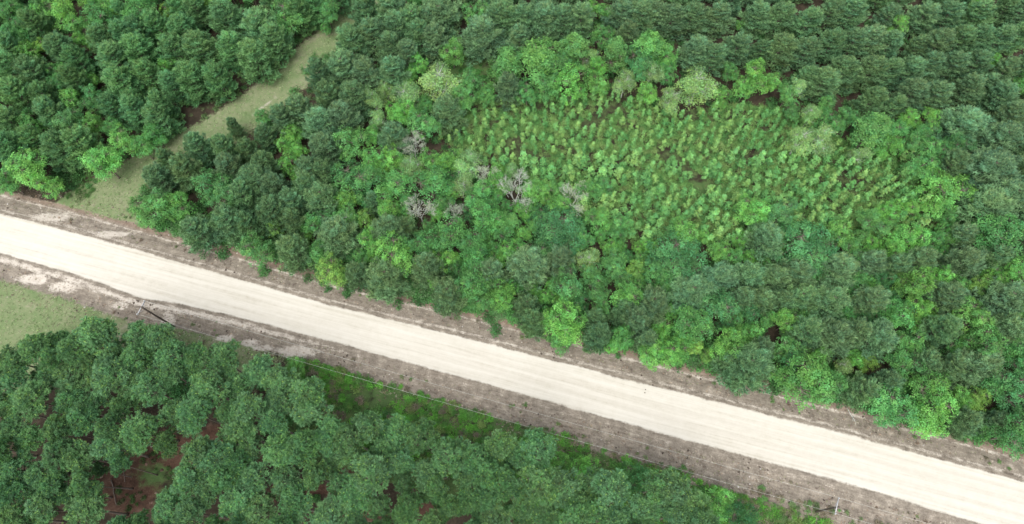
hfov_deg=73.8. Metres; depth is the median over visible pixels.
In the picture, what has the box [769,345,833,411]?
broadleaf tree
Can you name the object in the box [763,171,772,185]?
sapling
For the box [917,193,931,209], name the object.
sapling
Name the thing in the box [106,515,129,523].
tall pine
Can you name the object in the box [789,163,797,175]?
sapling
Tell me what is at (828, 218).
sapling
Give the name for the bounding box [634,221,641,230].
sapling
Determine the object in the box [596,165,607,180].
sapling
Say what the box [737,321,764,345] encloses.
broadleaf tree
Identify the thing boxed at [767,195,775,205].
sapling
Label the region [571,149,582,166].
sapling
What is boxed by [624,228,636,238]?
sapling
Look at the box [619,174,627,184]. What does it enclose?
sapling
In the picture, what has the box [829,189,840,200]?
sapling
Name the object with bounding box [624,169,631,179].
sapling
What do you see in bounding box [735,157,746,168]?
sapling
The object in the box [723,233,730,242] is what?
sapling
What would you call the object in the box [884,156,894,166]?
sapling
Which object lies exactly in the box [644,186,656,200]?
sapling
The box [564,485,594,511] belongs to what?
tall pine
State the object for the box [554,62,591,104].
broadleaf tree
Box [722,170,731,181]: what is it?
sapling
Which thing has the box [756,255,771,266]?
broadleaf tree
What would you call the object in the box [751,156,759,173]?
sapling
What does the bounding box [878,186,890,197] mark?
sapling
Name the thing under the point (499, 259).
broadleaf tree
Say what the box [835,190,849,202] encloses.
sapling
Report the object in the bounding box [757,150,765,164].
sapling
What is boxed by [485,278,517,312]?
broadleaf tree
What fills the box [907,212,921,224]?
sapling
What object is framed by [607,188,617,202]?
sapling
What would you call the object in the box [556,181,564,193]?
sapling
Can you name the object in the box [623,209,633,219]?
sapling
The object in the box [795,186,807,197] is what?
sapling
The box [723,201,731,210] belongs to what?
sapling
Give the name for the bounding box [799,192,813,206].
sapling
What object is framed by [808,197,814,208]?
sapling
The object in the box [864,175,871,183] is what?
sapling
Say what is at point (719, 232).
sapling
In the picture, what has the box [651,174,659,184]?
sapling
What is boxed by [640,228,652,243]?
sapling
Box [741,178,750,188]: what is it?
sapling
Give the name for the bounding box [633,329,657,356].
young pine
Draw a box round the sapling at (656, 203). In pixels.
[654,201,661,210]
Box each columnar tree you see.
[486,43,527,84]
[503,210,521,233]
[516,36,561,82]
[527,219,539,234]
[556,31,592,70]
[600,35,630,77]
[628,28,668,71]
[844,111,896,155]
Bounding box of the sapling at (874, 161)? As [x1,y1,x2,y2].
[869,156,880,167]
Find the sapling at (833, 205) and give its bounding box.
[828,201,839,209]
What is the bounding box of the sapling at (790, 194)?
[785,190,793,199]
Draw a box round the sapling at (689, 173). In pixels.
[687,171,692,179]
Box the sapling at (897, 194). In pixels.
[888,192,899,204]
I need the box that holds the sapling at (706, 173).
[702,168,708,178]
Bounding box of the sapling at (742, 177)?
[738,170,745,180]
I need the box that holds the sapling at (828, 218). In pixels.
[817,211,834,222]
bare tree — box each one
[395,129,424,157]
[400,193,436,224]
[444,203,465,221]
[473,164,500,189]
[496,167,533,213]
[559,180,588,216]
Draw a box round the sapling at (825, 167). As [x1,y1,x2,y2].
[822,164,829,171]
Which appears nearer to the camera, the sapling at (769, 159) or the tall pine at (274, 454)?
the tall pine at (274, 454)
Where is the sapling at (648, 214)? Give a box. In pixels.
[644,209,651,217]
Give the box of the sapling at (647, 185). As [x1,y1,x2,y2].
[643,177,652,190]
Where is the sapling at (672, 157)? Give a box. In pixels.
[668,155,675,166]
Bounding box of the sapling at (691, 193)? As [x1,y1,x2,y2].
[687,188,696,198]
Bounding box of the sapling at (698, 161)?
[695,155,702,164]
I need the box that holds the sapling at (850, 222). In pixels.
[846,220,855,231]
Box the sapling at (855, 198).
[848,194,860,205]
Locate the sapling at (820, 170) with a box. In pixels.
[815,165,823,173]
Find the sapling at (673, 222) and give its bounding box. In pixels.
[668,217,675,225]
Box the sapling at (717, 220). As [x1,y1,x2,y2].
[713,216,719,227]
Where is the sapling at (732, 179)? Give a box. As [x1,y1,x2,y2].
[728,174,738,183]
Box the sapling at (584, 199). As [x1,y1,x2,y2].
[576,194,591,213]
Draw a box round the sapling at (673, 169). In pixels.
[668,160,678,178]
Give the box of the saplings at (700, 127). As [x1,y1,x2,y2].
[432,90,877,160]
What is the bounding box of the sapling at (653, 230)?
[650,227,656,236]
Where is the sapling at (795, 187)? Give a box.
[789,178,801,190]
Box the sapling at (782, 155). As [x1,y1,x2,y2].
[775,151,786,163]
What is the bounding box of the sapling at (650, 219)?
[643,213,657,225]
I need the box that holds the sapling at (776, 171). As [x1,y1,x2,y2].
[771,166,780,178]
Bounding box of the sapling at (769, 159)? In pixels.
[763,156,774,164]
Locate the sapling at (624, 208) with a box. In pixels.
[620,205,627,211]
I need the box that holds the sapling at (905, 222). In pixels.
[902,216,913,224]
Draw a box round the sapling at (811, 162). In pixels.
[806,154,818,170]
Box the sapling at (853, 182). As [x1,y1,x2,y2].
[847,179,856,189]
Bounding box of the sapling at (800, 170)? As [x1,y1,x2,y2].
[795,166,805,177]
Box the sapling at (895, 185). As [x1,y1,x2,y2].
[888,181,899,191]
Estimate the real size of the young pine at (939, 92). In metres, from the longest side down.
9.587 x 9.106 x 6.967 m
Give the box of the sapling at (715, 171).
[705,162,721,178]
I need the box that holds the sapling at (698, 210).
[694,206,702,217]
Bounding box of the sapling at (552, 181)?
[549,180,557,190]
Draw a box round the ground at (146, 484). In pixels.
[0,0,1023,523]
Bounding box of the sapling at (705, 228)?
[699,224,709,233]
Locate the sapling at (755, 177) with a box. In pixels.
[750,173,763,183]
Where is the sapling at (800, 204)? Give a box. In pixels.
[794,202,802,210]
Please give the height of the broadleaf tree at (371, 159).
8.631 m
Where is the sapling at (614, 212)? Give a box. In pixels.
[609,209,620,219]
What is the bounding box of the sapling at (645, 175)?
[635,169,651,185]
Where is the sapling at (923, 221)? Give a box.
[911,217,932,231]
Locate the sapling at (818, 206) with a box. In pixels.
[808,203,821,217]
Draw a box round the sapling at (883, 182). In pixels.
[875,174,892,190]
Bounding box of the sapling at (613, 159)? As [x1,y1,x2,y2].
[609,154,618,166]
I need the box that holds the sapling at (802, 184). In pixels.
[798,180,806,187]
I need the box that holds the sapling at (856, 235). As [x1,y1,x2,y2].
[851,229,859,237]
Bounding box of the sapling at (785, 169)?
[781,166,788,178]
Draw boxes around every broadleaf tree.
[0,0,23,25]
[0,15,31,46]
[0,167,23,195]
[1,146,48,185]
[11,39,43,59]
[15,108,46,130]
[28,1,43,15]
[29,172,64,199]
[32,37,48,52]
[37,0,78,29]
[44,62,67,84]
[45,74,64,97]
[49,105,84,129]
[58,88,84,112]
[62,14,89,34]
[71,32,90,50]
[77,0,108,11]
[77,83,102,112]
[77,145,123,182]
[79,0,118,26]
[80,109,105,133]
[82,73,101,89]
[97,0,120,16]
[100,117,123,134]
[107,122,140,156]
[119,0,157,25]
[127,187,180,228]
[129,134,156,159]
[142,122,168,146]
[157,57,176,71]
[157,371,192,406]
[158,1,176,24]
[162,191,198,222]
[190,166,233,205]
[203,0,213,13]
[210,180,245,208]
[235,229,275,270]
[253,108,270,122]
[260,0,307,39]
[265,218,284,236]
[273,134,290,152]
[276,151,298,176]
[281,120,304,146]
[284,356,305,381]
[288,139,309,160]
[289,172,296,187]
[297,223,314,241]
[302,209,331,232]
[305,240,332,266]
[308,0,340,28]
[315,250,347,289]
[320,21,331,36]
[330,158,386,202]
[332,124,370,161]
[332,185,361,209]
[332,202,359,223]
[342,247,354,260]
[351,247,371,264]
[352,187,369,206]
[355,226,383,253]
[357,208,376,230]
[361,144,388,172]
[362,124,381,148]
[367,250,381,264]
[371,228,415,277]
[373,161,415,201]
[376,186,400,215]
[378,143,405,171]
[379,163,389,181]
[385,101,406,120]
[393,98,418,124]
[396,204,414,218]
[397,185,418,208]
[401,66,417,82]
[404,229,439,254]
[405,163,454,205]
[406,0,422,7]
[406,108,441,140]
[408,52,428,75]
[412,94,435,117]
[418,146,445,174]
[420,218,437,234]
[424,213,467,253]
[428,204,445,221]
[432,147,463,173]
[432,248,460,274]
[433,195,455,213]
[438,35,464,67]
[443,169,460,184]
[444,186,459,200]
[446,260,461,279]
[451,81,477,112]
[452,254,465,265]
[454,225,487,253]
[454,258,495,301]
[459,242,491,269]
[460,65,483,96]
[461,1,489,26]
[461,204,476,222]
[464,178,494,212]
[466,283,493,309]
[467,199,507,239]
[474,78,496,106]
[484,168,513,195]
[484,228,498,242]
[484,238,500,260]
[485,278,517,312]
[486,189,505,210]
[489,250,506,267]
[490,162,504,174]
[493,223,516,246]
[496,236,524,264]
[498,198,513,213]
[508,278,524,295]
[512,199,532,224]
[513,77,537,105]
[514,224,532,241]
[515,177,543,206]
[520,238,553,269]
[526,203,547,227]
[526,281,542,296]
[528,73,562,103]
[534,178,557,206]
[537,287,557,304]
[540,295,587,346]
[540,305,551,316]
[544,278,559,292]
[546,51,574,83]
[546,334,573,357]
[547,188,572,214]
[548,262,586,306]
[550,450,573,472]
[551,290,571,310]
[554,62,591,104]
[568,241,580,257]
[570,290,590,315]
[570,453,600,490]
[574,179,600,205]
[576,230,595,249]
[579,263,602,280]
[581,274,611,306]
[583,206,611,234]
[585,70,609,96]
[586,55,608,78]
[588,0,601,17]
[589,23,615,53]
[590,298,611,313]
[594,226,609,242]
[596,176,613,198]
[598,3,620,24]
[599,238,616,255]
[600,248,628,279]
[600,269,613,285]
[604,338,617,354]
[606,227,625,246]
[607,213,633,238]
[609,277,645,308]
[609,322,634,351]
[612,269,635,288]
[615,238,627,256]
[618,460,651,494]
[621,45,657,81]
[622,249,633,262]
[623,258,646,280]
[631,240,643,253]
[632,251,650,263]
[633,276,647,293]
[635,80,658,105]
[637,338,666,370]
[640,237,658,253]
[641,257,670,284]
[642,247,655,265]
[645,278,659,286]
[650,325,661,336]
[651,314,675,338]
[653,40,679,70]
[655,61,677,88]
[658,333,695,369]
[659,278,672,290]
[664,303,678,319]
[669,212,699,243]
[672,303,718,348]
[684,339,703,354]
[695,286,742,325]
[698,229,709,244]
[700,347,713,363]
[704,485,736,522]
[705,235,732,262]
[709,325,749,360]
[712,85,732,107]
[713,318,734,332]
[721,61,740,84]
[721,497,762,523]
[723,247,746,265]
[727,313,743,330]
[730,75,758,99]
[730,230,748,248]
[732,193,770,224]
[736,20,744,31]
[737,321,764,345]
[741,301,760,324]
[742,249,758,263]
[743,57,770,94]
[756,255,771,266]
[760,310,777,328]
[764,72,782,93]
[766,196,798,225]
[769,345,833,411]
[769,365,785,381]
[770,308,805,336]
[771,333,804,362]
[776,346,805,373]
[778,81,797,107]
[781,100,801,121]
[796,306,810,317]
[799,369,849,408]
[811,269,826,283]
[811,346,833,365]
[814,107,845,135]
[818,94,835,113]
[824,218,854,248]
[837,105,859,126]
[837,306,856,322]
[838,237,864,260]
[845,284,859,300]
[846,348,865,368]
[848,270,873,288]
[853,208,892,243]
[856,309,874,322]
[857,354,880,373]
[859,381,919,428]
[860,234,882,253]
[865,274,881,288]
[871,267,897,290]
[871,311,884,321]
[874,199,902,224]
[876,133,907,159]
[876,296,916,330]
[877,235,906,259]
[882,221,932,254]
[882,350,927,385]
[886,14,909,32]
[887,118,916,142]
[888,286,905,303]
[889,266,936,298]
[891,329,926,357]
[892,198,922,219]
[898,107,920,127]
[898,130,926,153]
[901,148,940,180]
[902,294,939,320]
[907,317,923,330]
[907,371,952,407]
[909,122,942,145]
[909,385,960,439]
[911,165,977,220]
[913,135,953,163]
[914,106,942,130]
[920,230,948,249]
[921,264,955,287]
[922,310,938,321]
[924,104,996,152]
[930,158,941,174]
[932,204,958,224]
[933,244,949,259]
[934,217,954,232]
[939,338,965,355]
[940,131,977,159]
[941,233,960,250]
[946,271,971,289]
[949,295,997,333]
[949,384,974,408]
[954,322,1008,356]
[956,172,970,184]
[965,273,993,295]
[968,385,991,411]
[972,212,1023,263]
[977,365,1023,411]
[979,262,1008,285]
[980,405,1023,461]
[989,52,1001,66]
[999,337,1023,375]
[1002,255,1023,282]
[1013,73,1023,94]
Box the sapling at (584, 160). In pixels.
[576,154,590,170]
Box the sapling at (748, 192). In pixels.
[746,189,752,196]
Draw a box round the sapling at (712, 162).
[707,157,716,169]
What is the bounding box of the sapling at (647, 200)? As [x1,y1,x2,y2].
[641,197,651,209]
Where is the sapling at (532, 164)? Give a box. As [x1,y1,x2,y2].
[529,156,540,170]
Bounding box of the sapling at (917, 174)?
[909,170,920,185]
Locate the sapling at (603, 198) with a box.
[596,193,609,208]
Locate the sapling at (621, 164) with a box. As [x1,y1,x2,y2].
[616,160,626,171]
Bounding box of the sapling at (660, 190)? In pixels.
[654,183,665,200]
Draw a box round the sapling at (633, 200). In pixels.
[627,192,639,208]
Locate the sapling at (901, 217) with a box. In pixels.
[892,209,907,225]
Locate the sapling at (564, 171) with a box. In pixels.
[558,164,568,180]
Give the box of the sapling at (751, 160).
[747,156,756,165]
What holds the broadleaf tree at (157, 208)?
on the ground at (146, 484)
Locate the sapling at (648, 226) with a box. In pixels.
[641,223,651,236]
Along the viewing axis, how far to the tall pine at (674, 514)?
100.39 m
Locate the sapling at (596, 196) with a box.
[592,182,605,202]
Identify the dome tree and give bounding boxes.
[528,203,589,258]
[643,225,710,291]
[775,218,847,280]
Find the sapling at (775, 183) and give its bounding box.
[773,177,780,186]
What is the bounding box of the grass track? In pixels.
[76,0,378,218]
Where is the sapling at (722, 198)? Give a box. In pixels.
[718,194,726,205]
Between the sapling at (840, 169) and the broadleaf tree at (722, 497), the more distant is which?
the sapling at (840, 169)
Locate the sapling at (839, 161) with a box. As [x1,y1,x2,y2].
[834,155,844,166]
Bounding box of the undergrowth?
[0,0,1023,523]
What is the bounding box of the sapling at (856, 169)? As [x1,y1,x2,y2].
[845,165,861,178]
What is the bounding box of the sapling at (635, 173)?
[630,170,641,181]
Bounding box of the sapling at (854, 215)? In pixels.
[848,206,862,219]
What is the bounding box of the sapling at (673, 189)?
[669,182,678,193]
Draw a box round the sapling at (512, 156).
[509,152,516,164]
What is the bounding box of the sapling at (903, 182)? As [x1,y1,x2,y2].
[895,175,910,189]
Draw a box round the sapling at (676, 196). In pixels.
[673,193,678,200]
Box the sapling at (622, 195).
[617,191,625,203]
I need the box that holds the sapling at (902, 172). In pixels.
[895,166,909,179]
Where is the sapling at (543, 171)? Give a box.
[539,167,547,178]
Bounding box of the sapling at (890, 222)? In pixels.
[884,216,896,229]
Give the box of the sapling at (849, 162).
[843,157,855,170]
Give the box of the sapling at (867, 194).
[861,191,872,202]
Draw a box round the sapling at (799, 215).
[794,211,807,222]
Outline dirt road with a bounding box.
[0,212,1023,523]
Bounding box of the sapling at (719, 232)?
[712,225,723,239]
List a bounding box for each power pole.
[136,300,174,326]
[815,497,839,514]
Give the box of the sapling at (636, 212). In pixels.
[633,208,640,215]
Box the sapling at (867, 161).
[861,157,871,170]
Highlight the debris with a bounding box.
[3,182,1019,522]
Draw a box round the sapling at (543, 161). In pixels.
[538,156,548,168]
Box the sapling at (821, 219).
[811,212,827,226]
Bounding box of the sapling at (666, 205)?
[661,196,671,210]
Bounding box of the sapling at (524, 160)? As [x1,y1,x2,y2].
[519,151,528,167]
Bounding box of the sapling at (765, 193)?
[760,189,768,198]
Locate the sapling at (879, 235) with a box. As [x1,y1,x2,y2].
[876,229,889,239]
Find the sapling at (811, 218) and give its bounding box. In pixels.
[804,215,814,223]
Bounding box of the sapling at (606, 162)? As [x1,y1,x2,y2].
[600,158,609,168]
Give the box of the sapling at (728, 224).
[722,221,732,230]
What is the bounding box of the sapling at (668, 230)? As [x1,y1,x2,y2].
[662,225,673,234]
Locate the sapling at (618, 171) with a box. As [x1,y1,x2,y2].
[613,167,624,180]
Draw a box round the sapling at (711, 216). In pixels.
[705,207,719,222]
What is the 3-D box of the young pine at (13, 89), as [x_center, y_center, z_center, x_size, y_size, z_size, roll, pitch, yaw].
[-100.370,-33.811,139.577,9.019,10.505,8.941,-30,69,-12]
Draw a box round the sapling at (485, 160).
[483,156,488,165]
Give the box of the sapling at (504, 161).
[497,155,509,166]
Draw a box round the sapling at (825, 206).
[820,202,827,211]
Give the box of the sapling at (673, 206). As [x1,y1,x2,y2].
[668,199,677,210]
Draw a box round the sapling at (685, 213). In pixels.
[679,210,688,221]
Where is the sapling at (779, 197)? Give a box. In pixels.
[771,193,784,203]
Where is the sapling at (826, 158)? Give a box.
[822,154,831,163]
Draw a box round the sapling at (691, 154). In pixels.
[685,149,695,164]
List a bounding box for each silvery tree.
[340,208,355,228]
[363,87,389,109]
[368,107,387,132]
[378,80,394,101]
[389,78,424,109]
[399,154,427,183]
[418,59,462,101]
[449,172,474,197]
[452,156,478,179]
[460,148,483,174]
[501,163,517,180]
[575,247,599,271]
[580,47,603,69]
[611,67,636,97]
[637,61,665,83]
[656,85,684,117]
[674,63,722,110]
[782,124,814,156]
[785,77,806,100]
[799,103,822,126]
[805,122,837,157]
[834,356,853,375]
[843,146,873,165]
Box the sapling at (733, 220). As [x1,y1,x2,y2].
[730,217,740,227]
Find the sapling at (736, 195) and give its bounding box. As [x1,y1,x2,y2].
[730,191,741,204]
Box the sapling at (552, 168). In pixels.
[544,163,556,180]
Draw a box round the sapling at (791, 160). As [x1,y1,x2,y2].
[787,153,797,165]
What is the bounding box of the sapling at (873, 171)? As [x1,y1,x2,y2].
[869,167,877,175]
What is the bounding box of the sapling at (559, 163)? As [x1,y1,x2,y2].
[556,158,561,168]
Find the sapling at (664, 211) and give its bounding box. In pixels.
[657,206,669,221]
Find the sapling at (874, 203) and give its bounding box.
[872,200,884,206]
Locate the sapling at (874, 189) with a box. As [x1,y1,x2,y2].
[869,185,878,194]
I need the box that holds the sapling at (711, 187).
[705,184,714,195]
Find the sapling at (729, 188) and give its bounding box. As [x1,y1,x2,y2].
[725,182,735,192]
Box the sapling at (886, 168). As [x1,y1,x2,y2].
[881,166,891,173]
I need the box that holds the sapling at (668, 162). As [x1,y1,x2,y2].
[662,159,670,172]
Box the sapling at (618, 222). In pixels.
[610,219,620,232]
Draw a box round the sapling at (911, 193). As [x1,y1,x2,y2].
[897,190,914,201]
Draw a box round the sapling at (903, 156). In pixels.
[898,144,915,161]
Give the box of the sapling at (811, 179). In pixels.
[804,173,820,186]
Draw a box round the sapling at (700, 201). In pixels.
[693,196,704,210]
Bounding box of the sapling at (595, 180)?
[591,175,599,186]
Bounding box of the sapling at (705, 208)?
[700,204,710,212]
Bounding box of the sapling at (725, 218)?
[720,212,729,223]
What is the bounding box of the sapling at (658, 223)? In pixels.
[654,217,664,231]
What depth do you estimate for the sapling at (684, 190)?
132.13 m
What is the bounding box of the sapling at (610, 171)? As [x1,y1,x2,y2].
[606,163,614,177]
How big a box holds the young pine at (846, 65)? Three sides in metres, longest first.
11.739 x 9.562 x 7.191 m
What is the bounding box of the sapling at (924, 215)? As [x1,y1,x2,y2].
[916,213,929,222]
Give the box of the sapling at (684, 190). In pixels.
[679,187,686,198]
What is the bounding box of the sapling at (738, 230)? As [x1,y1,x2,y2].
[729,228,741,243]
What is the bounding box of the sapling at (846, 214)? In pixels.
[840,208,852,222]
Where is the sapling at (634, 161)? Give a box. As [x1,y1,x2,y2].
[627,148,640,166]
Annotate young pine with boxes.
[0,15,10,29]
[0,30,34,57]
[0,49,23,82]
[0,74,38,117]
[0,105,43,142]
[0,130,38,173]
[10,0,31,7]
[10,53,55,87]
[15,124,52,160]
[16,6,66,46]
[26,79,67,116]
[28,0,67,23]
[31,95,78,131]
[37,128,81,173]
[41,29,92,69]
[56,63,99,99]
[56,123,112,172]
[58,42,103,77]
[84,22,117,60]
[93,39,137,79]
[97,91,129,130]
[101,62,148,102]
[107,17,127,41]
[109,0,138,20]
[116,30,166,76]
[117,93,149,134]
[119,87,146,118]
[123,13,160,52]
[129,57,165,92]
[137,7,169,48]
[140,99,186,138]
[141,160,184,195]
[144,88,185,127]
[154,147,175,169]
[155,31,193,69]
[158,69,188,108]
[163,0,190,16]
[165,152,211,195]
[166,10,210,55]
[171,57,222,107]
[177,29,223,65]
[177,213,220,259]
[181,0,210,32]
[182,131,215,168]
[201,59,238,105]
[207,0,246,42]
[207,203,252,245]
[210,132,242,156]
[211,151,250,185]
[213,30,255,75]
[226,116,247,139]
[228,176,260,217]
[232,208,268,246]
[234,136,264,166]
[234,161,285,208]
[236,37,282,85]
[238,4,283,50]
[250,149,286,175]
[253,121,280,152]
[254,194,287,236]
[255,20,296,67]
[257,169,293,199]
[259,0,285,12]
[268,101,298,139]
[274,185,312,216]
[275,233,318,276]
[280,206,316,239]
[284,0,316,37]
[285,92,316,134]
[292,168,324,209]
[294,153,327,190]
[300,105,340,148]
[301,178,341,222]
[303,0,333,32]
[303,56,335,95]
[308,128,351,167]
[312,77,340,109]
[312,157,346,195]
[313,213,365,260]
[324,47,359,90]
[327,0,353,16]
[328,98,364,141]
[334,22,371,59]
[337,79,382,122]
[343,260,373,293]
[346,55,385,95]
[348,0,381,26]
[359,15,389,61]
[363,190,383,218]
[363,254,414,305]
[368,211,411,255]
[373,0,405,24]
[375,30,409,65]
[377,120,414,160]
[378,54,417,99]
[380,9,409,41]
[395,38,423,68]
[399,215,419,239]
[400,1,429,43]
[404,17,436,59]
[406,250,446,292]
[419,0,466,41]
[421,22,450,66]
[430,93,468,141]
[430,276,467,321]
[450,0,474,10]
[457,12,507,65]
[475,257,508,291]
[477,0,506,6]
[479,0,511,41]
[489,0,528,43]
[492,71,523,111]
[502,244,549,294]
[506,22,531,63]
[508,0,542,40]
[511,292,541,326]
[516,307,547,341]
[528,0,565,42]
[529,0,558,6]
[545,1,580,43]
[545,245,576,288]
[560,0,594,5]
[562,0,596,39]
[580,307,606,332]
[582,321,613,354]
[600,0,636,36]
[606,298,633,329]
[613,19,640,58]
[617,302,651,340]
[623,0,658,37]
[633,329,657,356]
[635,283,670,328]
[640,0,663,29]
[652,2,672,33]
[656,3,691,41]
[661,272,718,316]
[666,0,698,6]
[671,0,710,40]
[675,33,712,72]
[689,260,739,300]
[693,42,729,76]
[696,0,736,41]
[710,341,777,396]
[714,0,743,17]
[717,31,753,70]
[720,286,759,316]
[729,259,768,291]
[730,0,772,39]
[734,220,785,263]
[740,0,773,9]
[743,38,774,67]
[748,286,778,318]
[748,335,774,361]
[753,1,797,39]
[753,263,791,291]
[755,32,798,72]
[760,289,795,319]
[767,258,818,290]
[772,0,795,4]
[774,282,819,317]
[778,313,825,354]
[784,5,824,38]
[784,35,823,70]
[788,65,816,95]
[795,0,812,3]
[797,280,851,319]
[797,314,857,363]
[798,65,842,103]
[812,251,860,288]
[813,26,848,63]
[816,0,847,33]
[820,55,863,95]
[829,26,871,59]
[832,0,870,31]
[832,370,882,413]
[837,317,875,356]
[841,85,888,119]
[841,283,892,318]
[848,317,900,367]
[849,23,888,59]
[850,54,890,93]
[850,248,890,283]
[859,368,906,405]
[864,56,904,91]
[865,0,892,12]
[866,29,905,58]
[868,2,905,31]
[873,252,915,289]
[878,93,907,121]
[883,76,933,115]
[884,55,930,91]
[887,0,916,8]
[898,33,930,60]
[900,0,942,43]
[902,346,944,384]
[904,49,946,82]
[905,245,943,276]
[908,80,955,115]
[908,278,970,317]
[910,26,957,56]
[910,312,964,356]
[920,0,967,33]
[921,0,947,6]
[927,147,972,185]
[928,49,972,82]
[930,352,969,383]
[933,23,980,53]
[933,244,988,286]
[936,344,1009,397]
[937,405,984,440]
[941,145,1023,190]
[942,221,979,249]
[944,182,1016,239]
[947,71,986,107]
[950,48,995,81]
[955,0,998,30]
[956,22,996,51]
[959,0,971,5]
[960,243,1015,276]
[963,120,1023,156]
[964,79,1022,116]
[964,311,1023,352]
[965,276,1023,319]
[972,0,1021,28]
[976,177,1023,225]
[976,409,1011,438]
[977,72,1001,96]
[979,23,1018,57]
[984,99,1023,127]
[985,56,1022,82]
[993,0,1023,25]
[996,21,1023,55]
[996,234,1023,258]
[1002,54,1023,82]
[1005,400,1023,426]
[1009,145,1023,178]
[1010,210,1023,228]
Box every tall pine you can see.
[0,344,42,378]
[0,361,65,399]
[0,384,5,401]
[0,391,46,421]
[0,413,46,444]
[0,436,32,466]
[0,449,69,487]
[0,481,30,507]
[0,500,66,523]
[10,379,54,421]
[11,422,45,454]
[16,330,50,365]
[18,514,49,523]
[20,461,69,495]
[20,491,67,523]
[27,362,61,398]
[33,467,100,505]
[38,346,72,370]
[40,436,105,473]
[41,330,72,353]
[41,411,94,442]
[48,358,94,397]
[51,388,104,416]
[54,334,88,366]
[55,437,107,473]
[57,483,112,503]
[62,488,128,523]
[64,407,118,437]
[66,469,133,500]
[70,315,122,355]
[72,392,131,421]
[80,352,98,375]
[86,428,149,460]
[90,461,131,478]
[91,352,149,397]
[93,412,126,437]
[95,318,127,350]
[105,341,124,358]
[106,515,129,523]
[108,393,156,420]
[108,451,157,477]
[113,367,168,399]
[118,409,179,457]
[119,319,154,356]
[119,341,157,373]
[128,508,149,523]
[129,368,173,408]
[140,322,178,353]
[141,348,157,366]
[150,485,201,523]
[151,426,195,459]
[152,339,200,372]
[154,358,194,389]
[158,398,203,426]
[170,462,207,499]
[170,495,227,523]
[174,392,226,437]
[180,433,210,471]
[182,340,217,377]
[187,368,230,401]
[190,475,226,510]
[193,438,234,479]
[203,514,227,523]
[206,338,241,382]
[206,462,241,492]
[213,398,239,426]
[215,415,265,450]
[218,483,257,523]
[220,372,251,404]
[224,517,246,523]
[225,448,263,474]
[229,391,266,435]
[232,431,267,463]
[237,461,272,497]
[240,491,280,523]
[241,352,273,388]
[255,407,293,442]
[259,362,300,395]
[260,430,294,469]
[263,385,295,420]
[266,464,305,501]
[268,514,295,523]
[277,478,314,523]
[282,439,317,468]
[287,375,327,409]
[290,391,334,427]
[293,428,323,459]
[299,457,330,491]
[308,493,354,523]
[311,427,346,457]
[315,414,344,448]
[322,445,351,472]
[326,468,352,496]
[331,423,368,460]
[340,473,373,516]
[346,511,368,523]
[348,451,399,495]
[350,410,384,443]
[367,435,397,461]
[367,493,392,519]
[368,519,387,523]
[378,412,416,452]
[388,445,415,475]
[390,502,421,523]
[392,470,413,492]
[395,490,422,518]
[404,417,441,455]
[411,458,445,492]
[417,491,433,503]
[420,508,446,523]
[424,472,449,496]
[430,436,467,478]
[430,493,448,509]
[439,494,463,522]
[444,436,471,470]
[452,489,478,516]
[453,469,476,489]
[460,442,491,474]
[463,512,481,523]
[468,457,499,489]
[469,484,496,512]
[478,500,512,523]
[483,428,519,469]
[490,464,526,501]
[504,446,529,473]
[508,494,536,523]
[514,427,559,468]
[516,464,559,506]
[531,500,565,523]
[549,466,585,508]
[554,493,596,523]
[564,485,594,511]
[580,464,602,498]
[590,468,633,515]
[594,502,631,523]
[625,519,639,523]
[626,492,660,523]
[641,469,667,504]
[656,467,692,506]
[659,502,690,523]
[675,486,713,522]
[687,506,720,523]
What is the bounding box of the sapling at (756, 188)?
[751,182,760,196]
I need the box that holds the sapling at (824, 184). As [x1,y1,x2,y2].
[818,181,828,191]
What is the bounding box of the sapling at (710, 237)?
[705,234,714,246]
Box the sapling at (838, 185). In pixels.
[835,181,840,189]
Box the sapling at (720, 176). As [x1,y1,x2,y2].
[714,172,723,183]
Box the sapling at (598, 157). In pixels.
[594,149,603,165]
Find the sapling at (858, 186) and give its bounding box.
[854,181,863,191]
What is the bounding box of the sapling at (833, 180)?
[826,172,838,187]
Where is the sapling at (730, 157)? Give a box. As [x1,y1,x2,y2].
[724,148,738,163]
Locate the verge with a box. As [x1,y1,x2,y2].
[0,190,1023,523]
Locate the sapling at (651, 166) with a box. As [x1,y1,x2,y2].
[646,160,655,173]
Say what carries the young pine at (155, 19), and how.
on the ground at (146, 484)
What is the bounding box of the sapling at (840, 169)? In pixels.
[835,167,843,175]
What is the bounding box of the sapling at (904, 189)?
[895,186,908,198]
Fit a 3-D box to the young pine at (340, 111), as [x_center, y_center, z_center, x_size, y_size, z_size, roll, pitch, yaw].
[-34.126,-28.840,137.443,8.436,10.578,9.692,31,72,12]
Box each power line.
[138,314,835,513]
[150,302,837,497]
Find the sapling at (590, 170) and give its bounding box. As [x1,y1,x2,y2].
[584,165,595,180]
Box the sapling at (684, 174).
[678,170,687,182]
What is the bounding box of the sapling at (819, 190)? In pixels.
[813,186,825,198]
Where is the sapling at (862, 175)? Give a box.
[857,168,867,180]
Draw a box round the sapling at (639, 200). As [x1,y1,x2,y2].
[637,195,641,204]
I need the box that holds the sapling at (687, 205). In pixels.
[683,198,692,208]
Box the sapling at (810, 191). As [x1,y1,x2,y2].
[801,188,813,198]
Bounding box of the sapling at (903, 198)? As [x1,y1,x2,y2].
[893,196,906,213]
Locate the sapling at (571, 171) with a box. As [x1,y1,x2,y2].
[567,164,576,181]
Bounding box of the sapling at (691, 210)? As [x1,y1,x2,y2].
[685,206,695,217]
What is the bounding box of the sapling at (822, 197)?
[816,194,826,201]
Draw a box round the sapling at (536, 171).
[530,167,540,180]
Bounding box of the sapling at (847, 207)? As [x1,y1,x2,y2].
[842,202,853,212]
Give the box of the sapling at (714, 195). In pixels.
[706,188,720,204]
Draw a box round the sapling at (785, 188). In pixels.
[781,183,788,191]

